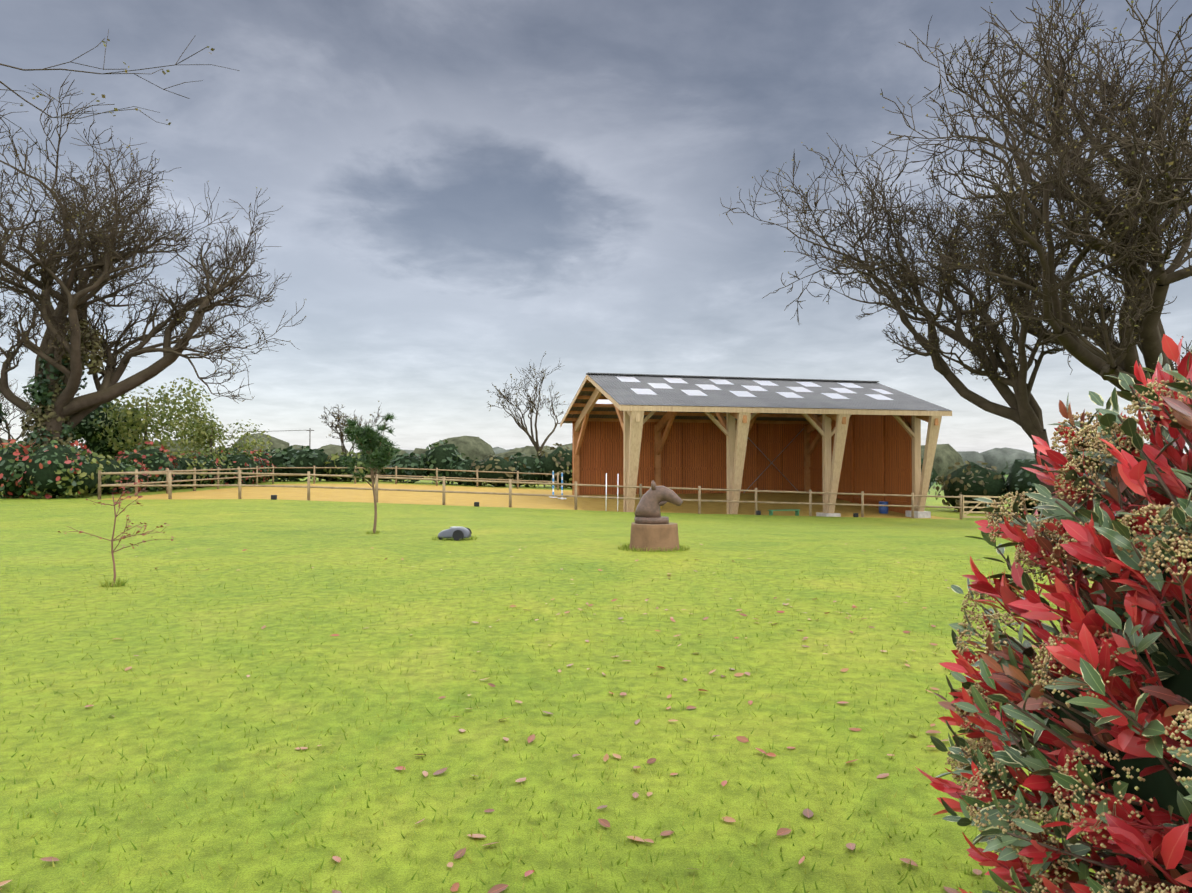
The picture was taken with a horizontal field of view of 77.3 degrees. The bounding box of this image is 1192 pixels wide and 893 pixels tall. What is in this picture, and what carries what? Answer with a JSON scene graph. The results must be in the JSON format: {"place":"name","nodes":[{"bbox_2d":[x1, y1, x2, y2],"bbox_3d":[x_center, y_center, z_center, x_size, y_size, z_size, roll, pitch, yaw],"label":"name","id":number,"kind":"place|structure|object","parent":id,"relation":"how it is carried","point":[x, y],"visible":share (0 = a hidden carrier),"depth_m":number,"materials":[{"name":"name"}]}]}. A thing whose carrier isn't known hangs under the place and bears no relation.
{"place":"outdoors","nodes":[
{"label":"outdoors","id":0,"kind":"place"},
{"bbox_2d":[0,30,238,190],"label":"twig","id":1,"kind":"object","parent":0,"point":[125,71],"visible":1,"depth_m":7.58,"materials":[{"name":"brown wood"}]},
{"bbox_2d":[1,433,1070,481],"bbox_3d":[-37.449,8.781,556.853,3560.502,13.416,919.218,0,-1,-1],"label":"hedgerows","id":2,"kind":"object","parent":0,"point":[946,456],"visible":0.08,"depth_m":123.73,"materials":[{"name":"green plant"}]},
{"bbox_2d":[0,475,1127,892],"bbox_3d":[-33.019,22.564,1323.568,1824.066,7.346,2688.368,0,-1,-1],"label":"ground","id":3,"kind":"structure","parent":0,"point":[210,527],"depth_m":4.86,"materials":[{"name":"green plant"}]},
{"bbox_2d":[0,378,32,448],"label":"bare tree","id":4,"kind":"object","parent":3,"relation":"on","point":[7,427],"visible":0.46,"depth_m":61.88,"materials":[{"name":"brown plant"}]},
{"bbox_2d":[57,473,173,585],"bbox_3d":[-5.625,0.999,8.772,1.082,1.366,0.914,1,-1,-43],"label":"maple sapling","id":5,"kind":"object","parent":3,"relation":"on","point":[123,537],"visible":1,"depth_m":8.82,"materials":[{"name":"brown plant"}]},
{"bbox_2d":[0,72,305,492],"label":"bare tree","id":6,"kind":"object","parent":3,"relation":"on","point":[109,388],"visible":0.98,"depth_m":39.23,"materials":[{"name":"brown plant"}]},
{"bbox_2d":[19,319,106,449],"bbox_3d":[-28.256,-1.969,39.291,4.858,9.752,2.562,0,-1,-1],"label":"ivy","id":7,"kind":"object","parent":6,"relation":"on","point":[41,399],"visible":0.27,"depth_m":38.83,"materials":[{"name":"green plant"}]},
{"bbox_2d":[153,428,313,446],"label":"utility pole","id":8,"kind":"object","parent":3,"relation":"on","point":[310,430],"visible":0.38,"depth_m":158.64,"materials":[{"name":"brown wood"}]},
{"bbox_2d":[320,401,386,455],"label":"bare tree","id":9,"kind":"object","parent":3,"relation":"on","point":[341,427],"visible":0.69,"depth_m":61.04,"materials":[{"name":"brown plant"}]},
{"bbox_2d":[339,412,402,533],"bbox_3d":[-4.859,0.594,16.315,1.476,2.746,1.452,0,-1,-1],"label":"tree","id":10,"kind":"object","parent":3,"relation":"on","point":[370,443],"visible":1,"depth_m":16.08,"materials":[{"name":"green plant"}]},
{"bbox_2d":[438,526,471,540],"bbox_3d":[-2.839,1.733,14.895,0.660,0.249,0.530,0,-1,9],"label":"robot mower","id":11,"kind":"object","parent":3,"relation":"on","point":[457,533],"visible":0.98,"depth_m":14.70,"materials":[{"name":"plastic"}]},
{"bbox_2d":[486,351,569,453],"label":"bare tree","id":12,"kind":"object","parent":3,"relation":"on","point":[530,402],"visible":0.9,"depth_m":69.79,"materials":[{"name":"brown plant"}]},
{"bbox_2d":[0,544,1091,892],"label":"fallen leaves","id":13,"kind":"object","parent":3,"relation":"on","point":[498,888],"visible":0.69,"depth_m":3.60,"materials":[{"name":"brown plant"}]},
{"bbox_2d":[0,377,1143,517],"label":"hedge","id":14,"kind":"object","parent":3,"relation":"on","point":[199,437],"depth_m":45.30,"materials":[{"name":"green plant"}]},
{"bbox_2d":[549,471,618,510],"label":"jump stands","id":15,"kind":"object","parent":3,"relation":"on","point":[562,488],"visible":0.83,"depth_m":44.20,"materials":[{"name":"white paint"}]},
{"bbox_2d":[98,466,1113,519],"bbox_3d":[4.551,2.817,43.225,54.193,3.242,20.440,0,-1,-1],"label":"arena fence","id":16,"kind":"object","parent":3,"relation":"on","point":[168,481],"visible":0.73,"depth_m":34.14,"materials":[{"name":"brown wood"}]},
{"bbox_2d":[963,495,1012,518],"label":"field gate","id":17,"kind":"structure","parent":16,"relation":"attached to","point":[973,508],"depth_m":38.58,"materials":[{"name":"brown wood"}]},
{"bbox_2d":[629,480,682,550],"bbox_3d":[1.026,1.214,12.978,0.972,1.250,0.864,0,-1,11],"label":"horse head sculpture","id":18,"kind":"object","parent":3,"relation":"on","point":[652,527],"visible":1,"depth_m":12.81,"materials":[{"name":"brown stone"}]},
{"bbox_2d":[560,375,951,517],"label":"open barn","id":19,"kind":"structure","parent":3,"relation":"on","point":[872,451],"depth_m":45.91,"materials":[{"name":"brown wood"}]},
{"bbox_2d":[563,372,951,422],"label":"barn roof","id":20,"kind":"structure","parent":19,"relation":"on","point":[650,389],"depth_m":39.67,"materials":[{"name":"grey metal"}]},
{"bbox_2d":[768,509,799,515],"bbox_3d":[9.748,3.509,38.614,1.700,0.475,0.320,0,-1,-14],"label":"green bench","id":21,"kind":"object","parent":3,"relation":"on","point":[795,510],"visible":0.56,"depth_m":38.63,"materials":[{"name":"paint"}]},
{"bbox_2d":[879,501,888,513],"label":"blue barrel","id":22,"kind":"object","parent":3,"relation":"on","point":[883,509],"visible":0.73,"depth_m":41.15,"materials":[{"name":"plastic"}]},
{"bbox_2d":[720,130,1157,495],"bbox_3d":[13.662,-4.923,31.640,15.855,17.462,14.006,0,-1,-1],"label":"bare tree","id":23,"kind":"object","parent":3,"relation":"on","point":[1024,410],"visible":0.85,"depth_m":31.15,"materials":[{"name":"brown plant"}]},
{"bbox_2d":[859,0,1191,504],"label":"bare tree","id":24,"kind":"object","parent":3,"relation":"on","point":[1132,249],"visible":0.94,"depth_m":23.57,"materials":[{"name":"brown plant"}]},
{"bbox_2d":[916,334,1191,892],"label":"photinia","id":25,"kind":"object","parent":3,"relation":"on","point":[1168,848],"depth_m":1.58,"materials":[{"name":"red plant"}]},
{"bbox_2d":[945,352,1191,892],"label":"photinia twig buds","id":26,"kind":"object","parent":25,"relation":"on","point":[1084,594],"visible":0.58,"depth_m":1.57,"materials":[{"name":"beige plant"}]},
{"bbox_2d":[271,495,858,516],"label":"ground floodlights","id":27,"kind":"object","parent":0,"point":[274,497],"visible":0.94,"depth_m":33.21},
{"bbox_2d":[0,0,1191,454],"label":"sky","id":28,"kind":"structure","parent":0,"point":[468,192],"materials":[{"name":"grey"}]}
]}

